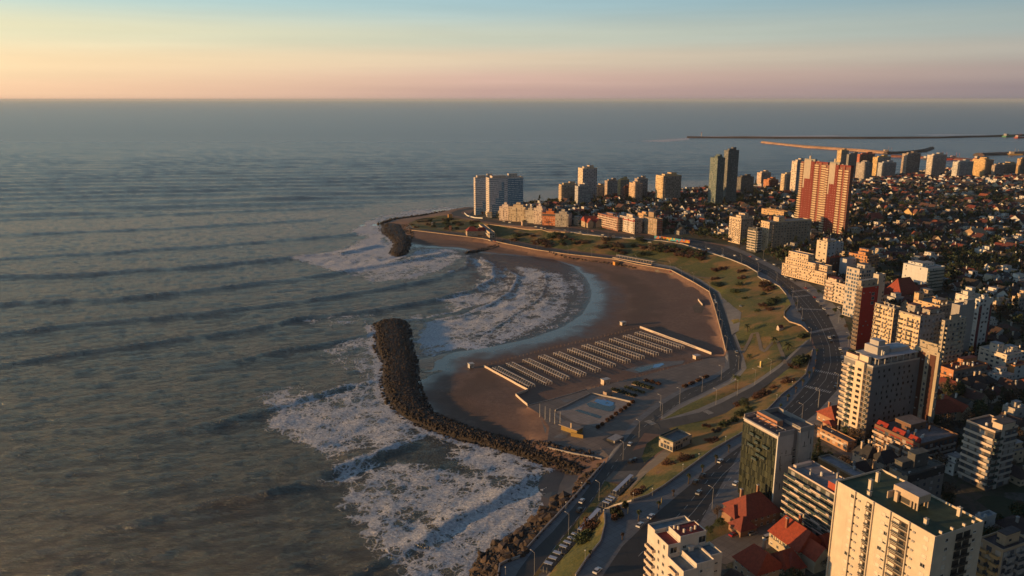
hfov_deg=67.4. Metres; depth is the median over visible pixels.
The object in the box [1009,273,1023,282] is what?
house
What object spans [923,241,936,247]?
house
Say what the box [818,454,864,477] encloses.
apartment building
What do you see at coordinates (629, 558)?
avenue road
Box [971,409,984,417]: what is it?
tree
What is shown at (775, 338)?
palm tree
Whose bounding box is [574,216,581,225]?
house
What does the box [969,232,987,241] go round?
house
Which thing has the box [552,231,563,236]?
shrub
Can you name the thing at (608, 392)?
pump house
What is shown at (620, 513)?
planting bed
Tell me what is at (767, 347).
path
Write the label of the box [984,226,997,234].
house
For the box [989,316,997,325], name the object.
house
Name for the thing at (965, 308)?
apartment building
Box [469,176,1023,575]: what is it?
city ground
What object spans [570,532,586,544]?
shrub
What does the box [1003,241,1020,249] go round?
house
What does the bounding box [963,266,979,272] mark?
house
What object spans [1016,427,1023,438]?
tree
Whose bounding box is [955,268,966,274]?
house
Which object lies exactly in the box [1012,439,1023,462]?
house
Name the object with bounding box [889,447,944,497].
apartment building
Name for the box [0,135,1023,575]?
sea
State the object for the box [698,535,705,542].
window
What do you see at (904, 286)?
villa
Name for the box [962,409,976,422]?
tree
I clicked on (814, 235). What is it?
house
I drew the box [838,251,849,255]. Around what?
house
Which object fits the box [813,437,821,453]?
tree
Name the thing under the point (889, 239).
house
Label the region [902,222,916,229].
house
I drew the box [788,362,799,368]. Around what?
shrub
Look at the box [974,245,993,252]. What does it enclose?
house
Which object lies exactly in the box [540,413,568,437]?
terrace pavement
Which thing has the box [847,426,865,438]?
tree
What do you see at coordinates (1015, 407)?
apartment building
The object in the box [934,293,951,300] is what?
house
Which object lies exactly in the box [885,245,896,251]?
house
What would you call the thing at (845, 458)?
tree
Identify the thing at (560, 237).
shrub
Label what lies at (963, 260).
distant trees
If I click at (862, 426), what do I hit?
window
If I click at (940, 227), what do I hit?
house
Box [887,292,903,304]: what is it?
house
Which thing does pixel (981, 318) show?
apartment building
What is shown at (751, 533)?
parked car
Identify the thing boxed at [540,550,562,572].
parking canopy
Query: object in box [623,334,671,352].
tent frame row
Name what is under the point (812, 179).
residential tower
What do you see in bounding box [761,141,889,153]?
harbour mole
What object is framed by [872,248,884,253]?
house
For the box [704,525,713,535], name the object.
tree
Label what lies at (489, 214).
apartment building
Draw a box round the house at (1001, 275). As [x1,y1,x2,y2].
[993,272,1011,277]
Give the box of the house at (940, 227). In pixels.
[935,225,945,230]
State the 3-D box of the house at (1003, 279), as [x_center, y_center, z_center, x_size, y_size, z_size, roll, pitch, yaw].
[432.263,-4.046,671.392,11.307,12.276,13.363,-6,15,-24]
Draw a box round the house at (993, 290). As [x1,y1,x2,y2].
[979,286,1000,298]
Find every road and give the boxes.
[411,228,741,575]
[452,208,842,575]
[657,339,812,429]
[994,515,1023,534]
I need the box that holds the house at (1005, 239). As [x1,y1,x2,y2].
[998,237,1013,242]
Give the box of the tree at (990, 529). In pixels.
[985,527,1000,534]
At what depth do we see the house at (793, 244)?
854.53 m
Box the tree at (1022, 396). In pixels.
[1019,389,1023,403]
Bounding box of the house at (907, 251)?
[902,249,912,254]
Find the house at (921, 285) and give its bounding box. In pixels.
[916,282,927,289]
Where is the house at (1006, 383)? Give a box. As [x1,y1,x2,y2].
[997,377,1023,398]
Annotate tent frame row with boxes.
[492,366,534,388]
[506,362,551,385]
[523,358,568,379]
[538,354,585,375]
[553,351,600,371]
[567,348,615,366]
[582,344,630,362]
[595,341,643,358]
[609,337,658,356]
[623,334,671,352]
[635,331,682,348]
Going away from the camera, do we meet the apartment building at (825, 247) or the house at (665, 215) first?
the apartment building at (825, 247)
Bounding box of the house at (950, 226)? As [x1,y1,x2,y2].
[942,225,954,229]
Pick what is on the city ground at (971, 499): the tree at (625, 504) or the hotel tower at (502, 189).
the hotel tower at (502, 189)
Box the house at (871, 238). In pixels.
[863,236,876,240]
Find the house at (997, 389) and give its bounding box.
[983,386,1002,403]
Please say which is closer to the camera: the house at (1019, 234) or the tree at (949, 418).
the tree at (949, 418)
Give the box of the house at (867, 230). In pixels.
[863,227,875,233]
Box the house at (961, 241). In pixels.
[959,239,971,244]
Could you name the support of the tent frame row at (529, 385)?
on the beach sand at (480, 395)
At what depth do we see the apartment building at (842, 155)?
2119.19 m
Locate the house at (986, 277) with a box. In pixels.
[983,274,1000,280]
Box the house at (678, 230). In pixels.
[674,225,685,234]
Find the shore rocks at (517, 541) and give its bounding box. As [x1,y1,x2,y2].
[468,463,601,575]
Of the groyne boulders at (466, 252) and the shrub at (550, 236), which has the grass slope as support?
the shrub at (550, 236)
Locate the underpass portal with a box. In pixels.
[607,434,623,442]
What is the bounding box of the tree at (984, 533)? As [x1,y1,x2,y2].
[982,527,989,535]
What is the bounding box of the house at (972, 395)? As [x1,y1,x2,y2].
[961,388,989,407]
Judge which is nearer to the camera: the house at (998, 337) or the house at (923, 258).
the house at (998, 337)
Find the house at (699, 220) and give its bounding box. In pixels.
[697,218,706,223]
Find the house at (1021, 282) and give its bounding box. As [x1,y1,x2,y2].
[1017,281,1023,289]
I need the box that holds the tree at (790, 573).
[779,566,805,575]
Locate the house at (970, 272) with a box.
[965,270,982,279]
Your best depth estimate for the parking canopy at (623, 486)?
359.55 m
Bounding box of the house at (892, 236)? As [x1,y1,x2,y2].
[884,232,895,239]
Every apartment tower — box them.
[826,469,983,575]
[836,337,919,442]
[850,278,878,349]
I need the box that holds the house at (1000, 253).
[997,251,1010,258]
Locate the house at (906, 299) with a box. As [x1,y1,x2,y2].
[901,295,913,309]
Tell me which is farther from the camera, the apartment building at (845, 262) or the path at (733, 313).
the apartment building at (845, 262)
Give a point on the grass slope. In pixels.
(764, 322)
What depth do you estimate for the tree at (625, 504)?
323.18 m
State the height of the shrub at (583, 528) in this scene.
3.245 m
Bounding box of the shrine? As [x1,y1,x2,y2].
[776,324,783,330]
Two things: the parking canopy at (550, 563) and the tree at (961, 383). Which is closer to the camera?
the parking canopy at (550, 563)
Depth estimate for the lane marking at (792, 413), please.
464.44 m
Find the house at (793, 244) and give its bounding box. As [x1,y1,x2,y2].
[784,242,797,249]
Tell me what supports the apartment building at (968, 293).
on the city ground at (971, 499)
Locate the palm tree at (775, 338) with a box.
[769,336,779,343]
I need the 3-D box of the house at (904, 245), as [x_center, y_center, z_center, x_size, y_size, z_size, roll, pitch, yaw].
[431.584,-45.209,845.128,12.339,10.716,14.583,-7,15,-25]
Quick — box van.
[762,533,768,540]
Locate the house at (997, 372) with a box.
[988,365,1014,380]
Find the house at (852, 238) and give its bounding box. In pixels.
[846,235,860,244]
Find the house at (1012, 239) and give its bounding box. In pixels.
[1009,236,1018,242]
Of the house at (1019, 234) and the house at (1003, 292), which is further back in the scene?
the house at (1019, 234)
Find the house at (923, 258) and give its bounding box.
[918,256,934,263]
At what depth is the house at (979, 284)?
648.96 m
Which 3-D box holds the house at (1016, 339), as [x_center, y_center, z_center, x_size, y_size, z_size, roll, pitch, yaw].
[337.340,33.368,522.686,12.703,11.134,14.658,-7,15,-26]
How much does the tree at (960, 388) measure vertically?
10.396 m
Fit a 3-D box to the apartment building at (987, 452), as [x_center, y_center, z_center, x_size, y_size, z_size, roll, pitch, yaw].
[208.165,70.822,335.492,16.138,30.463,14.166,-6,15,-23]
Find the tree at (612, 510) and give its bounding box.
[609,507,616,513]
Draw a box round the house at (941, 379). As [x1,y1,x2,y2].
[938,377,958,394]
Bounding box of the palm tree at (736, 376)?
[732,374,740,389]
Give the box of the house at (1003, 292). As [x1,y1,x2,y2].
[997,289,1017,302]
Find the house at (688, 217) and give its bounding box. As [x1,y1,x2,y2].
[682,214,695,220]
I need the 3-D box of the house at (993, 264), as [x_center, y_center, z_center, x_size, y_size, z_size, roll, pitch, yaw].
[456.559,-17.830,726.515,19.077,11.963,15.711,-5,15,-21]
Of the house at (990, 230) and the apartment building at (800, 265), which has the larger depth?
the house at (990, 230)
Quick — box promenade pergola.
[613,254,654,264]
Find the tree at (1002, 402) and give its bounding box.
[995,386,1005,411]
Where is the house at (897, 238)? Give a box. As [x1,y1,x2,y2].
[893,235,902,242]
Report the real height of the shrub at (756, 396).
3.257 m
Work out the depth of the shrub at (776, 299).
660.78 m
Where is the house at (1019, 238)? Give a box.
[1015,235,1023,241]
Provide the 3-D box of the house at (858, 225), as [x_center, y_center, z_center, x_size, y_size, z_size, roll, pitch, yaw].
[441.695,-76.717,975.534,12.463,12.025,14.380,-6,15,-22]
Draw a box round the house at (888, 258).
[881,255,895,263]
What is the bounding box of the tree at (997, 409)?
[993,406,1002,415]
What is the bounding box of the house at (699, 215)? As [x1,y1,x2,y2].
[695,213,703,218]
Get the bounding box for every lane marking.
[540,225,830,512]
[540,248,736,562]
[545,225,836,521]
[648,237,823,508]
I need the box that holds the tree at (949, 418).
[939,416,958,428]
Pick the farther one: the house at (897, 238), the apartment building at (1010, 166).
the apartment building at (1010, 166)
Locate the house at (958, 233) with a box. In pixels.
[949,230,962,236]
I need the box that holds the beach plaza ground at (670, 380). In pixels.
[528,357,724,459]
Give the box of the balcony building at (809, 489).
[780,461,843,535]
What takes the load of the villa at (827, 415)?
on the city ground at (971, 499)
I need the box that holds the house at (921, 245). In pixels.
[910,242,925,251]
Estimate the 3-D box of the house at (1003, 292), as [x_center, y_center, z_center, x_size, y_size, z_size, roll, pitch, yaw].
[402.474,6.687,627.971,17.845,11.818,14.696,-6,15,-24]
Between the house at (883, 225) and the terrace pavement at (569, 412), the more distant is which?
the house at (883, 225)
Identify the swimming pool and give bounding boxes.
[574,410,600,417]
[586,399,614,411]
[634,363,663,371]
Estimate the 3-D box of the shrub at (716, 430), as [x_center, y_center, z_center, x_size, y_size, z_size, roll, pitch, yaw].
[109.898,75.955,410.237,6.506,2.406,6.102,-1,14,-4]
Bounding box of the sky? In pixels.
[0,0,1023,100]
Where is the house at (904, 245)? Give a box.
[895,242,910,247]
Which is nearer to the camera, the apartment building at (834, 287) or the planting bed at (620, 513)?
the planting bed at (620, 513)
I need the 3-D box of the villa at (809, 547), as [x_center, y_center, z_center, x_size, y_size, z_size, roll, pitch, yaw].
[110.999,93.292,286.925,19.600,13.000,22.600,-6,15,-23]
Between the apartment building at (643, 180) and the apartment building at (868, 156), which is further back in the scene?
the apartment building at (868, 156)
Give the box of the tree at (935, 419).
[933,414,941,423]
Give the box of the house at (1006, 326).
[997,322,1019,331]
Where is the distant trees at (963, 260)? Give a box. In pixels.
[481,179,1023,402]
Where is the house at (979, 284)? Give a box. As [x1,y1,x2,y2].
[959,278,983,292]
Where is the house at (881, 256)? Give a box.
[875,253,886,261]
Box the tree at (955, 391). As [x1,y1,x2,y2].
[950,390,960,394]
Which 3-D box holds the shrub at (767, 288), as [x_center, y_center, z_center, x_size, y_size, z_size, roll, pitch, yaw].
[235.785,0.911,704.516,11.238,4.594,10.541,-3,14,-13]
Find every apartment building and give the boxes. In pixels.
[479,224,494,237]
[487,211,491,217]
[499,202,510,220]
[509,202,528,221]
[525,206,533,222]
[534,203,545,223]
[542,208,556,225]
[555,209,571,226]
[558,181,577,201]
[575,183,590,204]
[578,165,596,198]
[597,183,604,195]
[597,212,622,230]
[604,178,617,194]
[617,176,628,194]
[620,213,642,233]
[621,184,628,197]
[629,180,642,200]
[635,176,647,198]
[638,211,648,217]
[643,515,721,575]
[644,211,662,235]
[655,172,681,199]
[708,154,724,204]
[723,147,738,201]
[728,212,753,243]
[736,174,753,193]
[746,226,762,252]
[757,170,770,183]
[761,208,787,215]
[761,216,811,250]
[763,177,778,186]
[780,171,790,190]
[781,250,835,285]
[790,158,803,194]
[815,237,835,263]
[817,424,856,451]
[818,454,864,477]
[823,276,844,304]
[826,254,841,271]
[831,238,843,254]
[836,149,848,164]
[839,257,856,275]
[842,262,874,317]
[846,152,857,173]
[849,247,878,270]
[855,160,872,179]
[857,152,874,162]
[871,301,901,343]
[871,414,958,459]
[872,155,890,175]
[873,272,885,301]
[877,160,895,176]
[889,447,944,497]
[895,302,944,349]
[900,151,920,173]
[902,260,945,290]
[913,291,954,318]
[913,339,942,422]
[925,152,946,176]
[938,314,966,363]
[940,355,987,380]
[951,159,973,176]
[951,298,975,356]
[954,286,979,302]
[957,414,1017,490]
[968,293,992,354]
[972,157,993,175]
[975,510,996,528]
[976,525,1023,575]
[977,341,1023,370]
[991,163,1004,174]
[991,295,1009,312]
[994,161,1016,173]
[1002,399,1023,418]
[1006,357,1023,378]
[1011,289,1023,309]
[1015,157,1023,173]
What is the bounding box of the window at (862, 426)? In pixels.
[841,416,873,428]
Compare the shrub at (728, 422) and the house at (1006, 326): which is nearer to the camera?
the shrub at (728, 422)
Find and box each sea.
[0,101,1023,134]
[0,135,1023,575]
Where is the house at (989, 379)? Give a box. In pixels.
[979,371,997,386]
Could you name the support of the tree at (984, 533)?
on the city ground at (971, 499)
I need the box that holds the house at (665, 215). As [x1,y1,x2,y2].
[658,214,670,219]
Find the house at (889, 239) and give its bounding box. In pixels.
[885,237,896,241]
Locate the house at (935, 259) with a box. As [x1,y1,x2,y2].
[933,257,940,263]
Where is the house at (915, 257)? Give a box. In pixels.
[909,255,922,259]
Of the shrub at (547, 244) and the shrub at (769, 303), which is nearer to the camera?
the shrub at (769, 303)
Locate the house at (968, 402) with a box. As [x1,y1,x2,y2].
[949,393,974,409]
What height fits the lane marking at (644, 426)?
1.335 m
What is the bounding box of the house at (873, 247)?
[870,243,883,249]
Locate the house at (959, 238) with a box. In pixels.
[955,236,966,240]
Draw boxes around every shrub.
[530,239,539,244]
[541,241,554,246]
[546,233,555,238]
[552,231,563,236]
[557,235,567,238]
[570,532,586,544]
[577,529,593,541]
[580,524,594,533]
[582,516,599,528]
[600,236,611,240]
[630,488,642,496]
[631,485,647,492]
[635,250,645,255]
[636,236,646,242]
[647,246,655,250]
[661,457,675,465]
[680,452,694,460]
[692,251,703,257]
[695,256,705,260]
[703,437,715,442]
[711,427,721,432]
[713,282,724,286]
[718,422,727,427]
[720,419,731,424]
[730,288,739,292]
[730,415,739,421]
[734,409,745,416]
[738,397,748,404]
[752,392,764,398]
[758,281,769,287]
[759,388,767,394]
[762,286,772,291]
[764,301,775,305]
[766,296,780,301]
[780,378,791,383]
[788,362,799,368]
[791,357,803,365]
[792,353,808,362]
[798,332,810,337]
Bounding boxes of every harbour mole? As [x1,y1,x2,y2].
[687,134,1023,138]
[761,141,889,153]
[883,147,933,153]
[891,155,972,160]
[973,151,1023,155]
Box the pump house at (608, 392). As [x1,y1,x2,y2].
[603,389,611,395]
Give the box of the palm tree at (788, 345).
[782,341,793,349]
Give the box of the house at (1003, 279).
[1001,276,1015,283]
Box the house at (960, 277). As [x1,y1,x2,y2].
[956,274,969,279]
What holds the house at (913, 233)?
on the city ground at (971, 499)
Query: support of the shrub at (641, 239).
on the grass slope
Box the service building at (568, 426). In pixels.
[558,421,583,433]
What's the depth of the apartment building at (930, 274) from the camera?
659.26 m
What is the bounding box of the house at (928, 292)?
[920,287,933,296]
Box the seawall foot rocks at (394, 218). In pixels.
[377,207,634,267]
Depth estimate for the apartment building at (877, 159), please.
1826.04 m
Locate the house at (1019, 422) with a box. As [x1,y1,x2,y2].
[999,411,1023,430]
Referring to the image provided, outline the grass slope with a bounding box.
[409,215,811,575]
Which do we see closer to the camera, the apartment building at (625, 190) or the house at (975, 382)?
the house at (975, 382)
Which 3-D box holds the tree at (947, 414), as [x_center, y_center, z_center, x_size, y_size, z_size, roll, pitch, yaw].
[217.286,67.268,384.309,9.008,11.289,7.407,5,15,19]
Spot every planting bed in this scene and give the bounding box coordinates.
[610,387,637,396]
[611,513,617,521]
[616,509,623,517]
[624,386,644,392]
[631,381,654,389]
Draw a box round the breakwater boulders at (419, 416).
[370,318,597,474]
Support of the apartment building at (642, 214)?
on the city ground at (971, 499)
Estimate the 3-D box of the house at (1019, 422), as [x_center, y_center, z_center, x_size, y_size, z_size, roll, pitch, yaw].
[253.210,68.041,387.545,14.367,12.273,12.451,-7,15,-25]
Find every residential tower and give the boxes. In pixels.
[794,153,829,223]
[818,156,853,235]
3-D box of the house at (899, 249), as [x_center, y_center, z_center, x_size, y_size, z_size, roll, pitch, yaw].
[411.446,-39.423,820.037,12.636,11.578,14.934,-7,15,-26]
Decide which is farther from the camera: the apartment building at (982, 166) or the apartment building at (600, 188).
the apartment building at (982, 166)
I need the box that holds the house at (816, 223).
[811,221,819,226]
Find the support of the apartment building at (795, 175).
on the city ground at (971, 499)
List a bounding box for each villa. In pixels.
[466,226,485,235]
[581,214,600,227]
[721,484,781,537]
[732,538,806,575]
[768,513,829,573]
[788,552,804,568]
[816,399,840,429]
[852,439,898,466]
[864,211,883,221]
[871,444,897,469]
[887,277,919,296]
[904,206,924,217]
[935,394,971,422]
[963,226,987,236]
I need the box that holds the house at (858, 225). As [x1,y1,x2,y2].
[852,222,863,228]
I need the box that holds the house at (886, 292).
[883,286,890,300]
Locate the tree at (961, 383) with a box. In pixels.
[951,381,966,391]
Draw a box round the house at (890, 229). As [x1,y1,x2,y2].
[882,227,894,232]
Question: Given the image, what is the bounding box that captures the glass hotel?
[738,407,814,512]
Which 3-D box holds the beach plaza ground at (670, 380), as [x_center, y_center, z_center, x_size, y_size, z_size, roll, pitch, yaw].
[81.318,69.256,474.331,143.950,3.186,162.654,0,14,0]
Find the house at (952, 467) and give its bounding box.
[937,451,960,475]
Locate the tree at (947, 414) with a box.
[936,411,955,423]
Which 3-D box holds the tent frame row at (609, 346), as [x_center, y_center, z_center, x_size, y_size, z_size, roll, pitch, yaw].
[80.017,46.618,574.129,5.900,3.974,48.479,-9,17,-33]
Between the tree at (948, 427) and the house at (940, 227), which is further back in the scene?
the house at (940, 227)
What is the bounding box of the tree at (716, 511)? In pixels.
[713,505,722,517]
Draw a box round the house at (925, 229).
[914,224,927,230]
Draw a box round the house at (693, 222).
[689,219,698,224]
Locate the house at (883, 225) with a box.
[879,222,889,227]
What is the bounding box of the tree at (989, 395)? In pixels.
[982,390,995,401]
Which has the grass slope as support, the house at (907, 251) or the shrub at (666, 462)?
the shrub at (666, 462)
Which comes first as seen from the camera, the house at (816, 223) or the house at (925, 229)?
the house at (925, 229)
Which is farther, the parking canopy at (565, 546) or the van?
the parking canopy at (565, 546)
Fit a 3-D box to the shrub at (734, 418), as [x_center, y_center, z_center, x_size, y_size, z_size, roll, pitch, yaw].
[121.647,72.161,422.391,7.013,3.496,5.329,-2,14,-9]
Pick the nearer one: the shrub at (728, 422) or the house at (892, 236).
the shrub at (728, 422)
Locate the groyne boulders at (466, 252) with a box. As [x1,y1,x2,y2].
[465,239,504,253]
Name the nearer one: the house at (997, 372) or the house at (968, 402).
the house at (968, 402)
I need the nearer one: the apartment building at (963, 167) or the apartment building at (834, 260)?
the apartment building at (834, 260)
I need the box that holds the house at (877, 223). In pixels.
[867,221,880,228]
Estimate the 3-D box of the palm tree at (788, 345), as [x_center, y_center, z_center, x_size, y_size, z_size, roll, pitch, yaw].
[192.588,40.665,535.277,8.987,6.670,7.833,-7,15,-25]
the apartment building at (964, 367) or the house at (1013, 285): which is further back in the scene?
the house at (1013, 285)
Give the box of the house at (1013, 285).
[1007,283,1019,288]
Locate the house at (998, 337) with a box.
[987,333,1007,342]
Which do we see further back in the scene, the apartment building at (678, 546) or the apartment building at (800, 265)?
the apartment building at (800, 265)
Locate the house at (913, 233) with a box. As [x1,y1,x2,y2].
[911,230,922,238]
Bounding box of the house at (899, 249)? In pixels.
[895,246,905,251]
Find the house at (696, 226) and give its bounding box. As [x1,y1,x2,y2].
[692,223,703,228]
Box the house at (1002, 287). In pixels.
[994,284,1008,289]
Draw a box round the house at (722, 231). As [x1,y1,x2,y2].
[714,229,727,234]
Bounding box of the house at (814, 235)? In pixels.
[810,232,819,241]
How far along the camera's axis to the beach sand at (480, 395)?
586.19 m
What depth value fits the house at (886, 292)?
626.61 m
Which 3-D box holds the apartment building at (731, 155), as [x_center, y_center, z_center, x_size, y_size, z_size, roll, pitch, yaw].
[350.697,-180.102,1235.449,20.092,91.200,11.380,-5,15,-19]
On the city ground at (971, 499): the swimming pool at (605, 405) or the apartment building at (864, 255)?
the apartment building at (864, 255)
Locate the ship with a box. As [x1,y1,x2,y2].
[1007,148,1023,154]
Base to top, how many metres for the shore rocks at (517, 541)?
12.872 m
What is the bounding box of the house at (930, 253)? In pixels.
[923,251,941,257]
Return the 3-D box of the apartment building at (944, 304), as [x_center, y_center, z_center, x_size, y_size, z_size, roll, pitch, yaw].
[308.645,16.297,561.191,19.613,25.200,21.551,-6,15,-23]
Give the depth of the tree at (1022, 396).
412.10 m
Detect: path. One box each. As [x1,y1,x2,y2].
[539,422,857,575]
[602,434,623,445]
[655,269,708,278]
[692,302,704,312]
[723,298,740,333]
[741,332,786,363]
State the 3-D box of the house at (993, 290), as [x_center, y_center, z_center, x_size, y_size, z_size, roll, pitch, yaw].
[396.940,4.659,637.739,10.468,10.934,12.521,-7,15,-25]
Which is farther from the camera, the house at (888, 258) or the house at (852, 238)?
the house at (852, 238)
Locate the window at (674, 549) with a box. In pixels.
[670,546,676,553]
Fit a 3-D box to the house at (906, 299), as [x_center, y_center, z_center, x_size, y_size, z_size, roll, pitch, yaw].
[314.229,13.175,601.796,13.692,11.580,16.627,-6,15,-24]
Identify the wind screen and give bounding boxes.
[484,365,527,404]
[640,326,711,354]
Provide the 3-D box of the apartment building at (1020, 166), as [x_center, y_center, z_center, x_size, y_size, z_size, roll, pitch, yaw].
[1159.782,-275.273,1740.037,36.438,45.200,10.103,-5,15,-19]
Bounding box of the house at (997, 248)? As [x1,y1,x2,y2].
[988,243,1007,251]
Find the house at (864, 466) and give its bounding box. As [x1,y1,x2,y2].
[850,460,872,472]
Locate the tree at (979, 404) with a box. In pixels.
[972,399,990,411]
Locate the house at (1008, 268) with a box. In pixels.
[998,264,1017,273]
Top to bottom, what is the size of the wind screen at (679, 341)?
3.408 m
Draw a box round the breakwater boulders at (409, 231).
[378,223,413,256]
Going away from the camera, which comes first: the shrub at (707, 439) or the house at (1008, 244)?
the shrub at (707, 439)
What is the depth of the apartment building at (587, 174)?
1379.25 m
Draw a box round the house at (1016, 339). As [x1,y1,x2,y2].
[1002,331,1021,344]
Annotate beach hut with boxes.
[468,362,474,367]
[600,377,609,384]
[693,354,700,359]
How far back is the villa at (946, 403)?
397.29 m
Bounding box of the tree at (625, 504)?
[621,501,628,508]
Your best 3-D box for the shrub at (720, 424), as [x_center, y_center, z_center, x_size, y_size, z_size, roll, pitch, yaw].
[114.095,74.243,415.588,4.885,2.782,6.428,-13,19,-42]
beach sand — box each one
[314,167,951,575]
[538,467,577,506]
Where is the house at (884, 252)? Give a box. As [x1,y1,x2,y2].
[880,249,899,258]
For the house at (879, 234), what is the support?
on the city ground at (971, 499)
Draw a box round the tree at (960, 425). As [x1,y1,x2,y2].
[956,421,965,431]
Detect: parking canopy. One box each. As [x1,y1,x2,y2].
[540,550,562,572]
[556,532,578,554]
[574,508,601,533]
[599,495,615,508]
[610,474,634,496]
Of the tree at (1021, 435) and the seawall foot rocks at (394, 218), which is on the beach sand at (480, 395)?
the seawall foot rocks at (394, 218)
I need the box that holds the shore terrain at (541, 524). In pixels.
[469,470,594,575]
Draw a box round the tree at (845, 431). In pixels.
[840,426,849,435]
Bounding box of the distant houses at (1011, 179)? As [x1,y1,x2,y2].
[496,167,1023,232]
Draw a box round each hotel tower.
[474,173,491,214]
[486,173,522,216]
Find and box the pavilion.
[659,428,691,451]
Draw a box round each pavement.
[406,224,853,575]
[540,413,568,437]
[556,395,633,425]
[557,391,588,402]
[626,360,684,372]
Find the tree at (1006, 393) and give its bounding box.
[999,389,1011,399]
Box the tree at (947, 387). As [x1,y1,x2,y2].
[939,377,950,397]
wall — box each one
[412,230,725,351]
[489,224,564,232]
[497,461,604,575]
[527,389,586,405]
[549,447,601,458]
[555,393,590,410]
[571,232,757,272]
[571,432,582,437]
[575,396,779,575]
[592,393,629,401]
[654,236,689,242]
[780,349,812,395]
[784,305,808,331]
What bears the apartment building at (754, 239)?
on the city ground at (971, 499)
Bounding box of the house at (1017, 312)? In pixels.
[1007,311,1023,322]
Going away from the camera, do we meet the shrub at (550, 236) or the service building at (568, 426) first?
the service building at (568, 426)
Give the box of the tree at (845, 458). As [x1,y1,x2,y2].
[837,455,850,463]
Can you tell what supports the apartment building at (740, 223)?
on the city ground at (971, 499)
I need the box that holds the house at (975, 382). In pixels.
[958,371,989,391]
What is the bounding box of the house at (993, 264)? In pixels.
[982,262,1000,270]
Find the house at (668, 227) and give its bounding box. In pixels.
[665,225,674,232]
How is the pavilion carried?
on the grass slope
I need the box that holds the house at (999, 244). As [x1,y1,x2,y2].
[994,242,1004,246]
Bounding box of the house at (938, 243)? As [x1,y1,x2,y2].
[930,241,946,247]
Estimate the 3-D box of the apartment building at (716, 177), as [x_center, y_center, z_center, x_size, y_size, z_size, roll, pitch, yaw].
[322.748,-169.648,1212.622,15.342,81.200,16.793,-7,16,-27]
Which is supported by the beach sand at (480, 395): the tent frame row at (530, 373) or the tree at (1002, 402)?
the tent frame row at (530, 373)
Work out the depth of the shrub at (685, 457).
373.28 m
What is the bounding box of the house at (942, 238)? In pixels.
[932,235,949,240]
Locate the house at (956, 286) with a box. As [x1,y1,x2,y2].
[948,280,960,290]
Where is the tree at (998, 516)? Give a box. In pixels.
[995,512,1004,520]
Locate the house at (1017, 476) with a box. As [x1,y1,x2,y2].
[1009,465,1023,486]
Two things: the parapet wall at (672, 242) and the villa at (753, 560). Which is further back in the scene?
the parapet wall at (672, 242)
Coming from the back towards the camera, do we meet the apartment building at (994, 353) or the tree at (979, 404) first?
the apartment building at (994, 353)
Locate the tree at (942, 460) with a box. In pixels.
[932,452,948,465]
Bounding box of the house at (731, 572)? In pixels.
[723,568,743,575]
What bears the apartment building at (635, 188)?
on the city ground at (971, 499)
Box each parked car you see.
[592,567,601,574]
[636,521,643,527]
[647,513,655,518]
[728,531,736,536]
[748,531,757,535]
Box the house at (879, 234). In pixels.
[876,232,884,237]
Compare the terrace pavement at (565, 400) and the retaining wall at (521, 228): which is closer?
the terrace pavement at (565, 400)
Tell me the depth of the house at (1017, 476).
336.94 m
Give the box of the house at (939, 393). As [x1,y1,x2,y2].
[937,389,943,399]
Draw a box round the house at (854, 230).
[847,227,857,233]
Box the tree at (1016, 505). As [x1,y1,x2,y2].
[1007,502,1023,511]
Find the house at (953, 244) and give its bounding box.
[951,242,966,247]
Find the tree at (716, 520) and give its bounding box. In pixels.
[714,517,724,525]
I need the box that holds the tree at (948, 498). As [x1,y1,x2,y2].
[942,493,955,503]
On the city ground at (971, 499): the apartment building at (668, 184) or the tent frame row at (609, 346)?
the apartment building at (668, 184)
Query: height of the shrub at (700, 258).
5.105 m
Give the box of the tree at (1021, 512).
[1012,508,1023,517]
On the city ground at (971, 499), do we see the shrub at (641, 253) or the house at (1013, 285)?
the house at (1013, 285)
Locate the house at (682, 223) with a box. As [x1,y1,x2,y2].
[677,221,689,227]
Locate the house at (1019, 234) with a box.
[1011,233,1023,237]
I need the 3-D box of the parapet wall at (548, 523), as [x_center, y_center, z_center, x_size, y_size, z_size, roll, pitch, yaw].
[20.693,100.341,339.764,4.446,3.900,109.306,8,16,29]
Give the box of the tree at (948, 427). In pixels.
[943,424,954,431]
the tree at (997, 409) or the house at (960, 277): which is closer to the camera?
the tree at (997, 409)
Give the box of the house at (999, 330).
[988,324,1004,334]
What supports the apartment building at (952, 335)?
on the city ground at (971, 499)
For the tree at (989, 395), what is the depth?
415.76 m
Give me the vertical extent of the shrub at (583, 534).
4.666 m
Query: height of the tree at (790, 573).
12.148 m
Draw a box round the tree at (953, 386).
[939,381,957,394]
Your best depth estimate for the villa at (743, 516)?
308.40 m
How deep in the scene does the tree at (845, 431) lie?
383.13 m
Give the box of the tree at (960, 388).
[952,384,966,395]
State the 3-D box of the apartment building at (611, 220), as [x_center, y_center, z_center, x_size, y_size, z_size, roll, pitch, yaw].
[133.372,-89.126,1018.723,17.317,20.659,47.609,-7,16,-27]
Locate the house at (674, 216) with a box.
[670,213,678,220]

